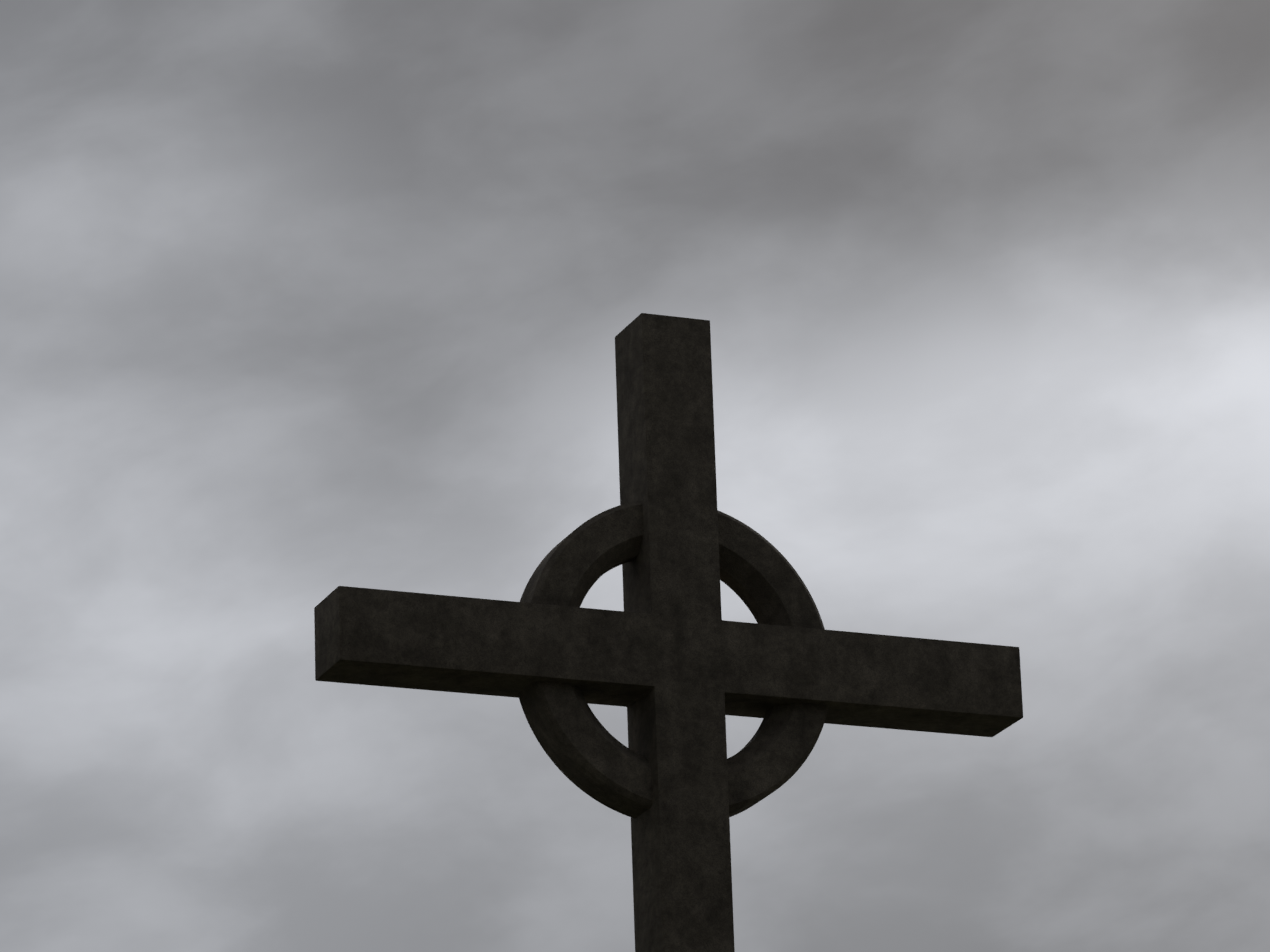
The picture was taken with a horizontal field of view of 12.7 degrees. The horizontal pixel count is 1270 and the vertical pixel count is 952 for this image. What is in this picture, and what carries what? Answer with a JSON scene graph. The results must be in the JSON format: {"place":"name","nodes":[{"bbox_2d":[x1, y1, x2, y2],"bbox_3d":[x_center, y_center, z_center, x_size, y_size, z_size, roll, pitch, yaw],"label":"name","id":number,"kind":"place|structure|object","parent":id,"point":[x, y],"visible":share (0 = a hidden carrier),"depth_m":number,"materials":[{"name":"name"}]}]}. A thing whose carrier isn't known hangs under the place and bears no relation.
{"place":"outdoors","nodes":[
{"label":"outdoors","id":0,"kind":"place"},
{"bbox_2d":[0,0,1269,951],"label":"sky","id":1,"kind":"structure","parent":0,"point":[301,301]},
{"bbox_2d":[314,313,1022,951],"bbox_3d":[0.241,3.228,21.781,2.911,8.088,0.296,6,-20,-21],"label":"celtic cross","id":2,"kind":"object","parent":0,"point":[674,663],"visible":1,"depth_m":22.52,"materials":[{"name":"stone"}]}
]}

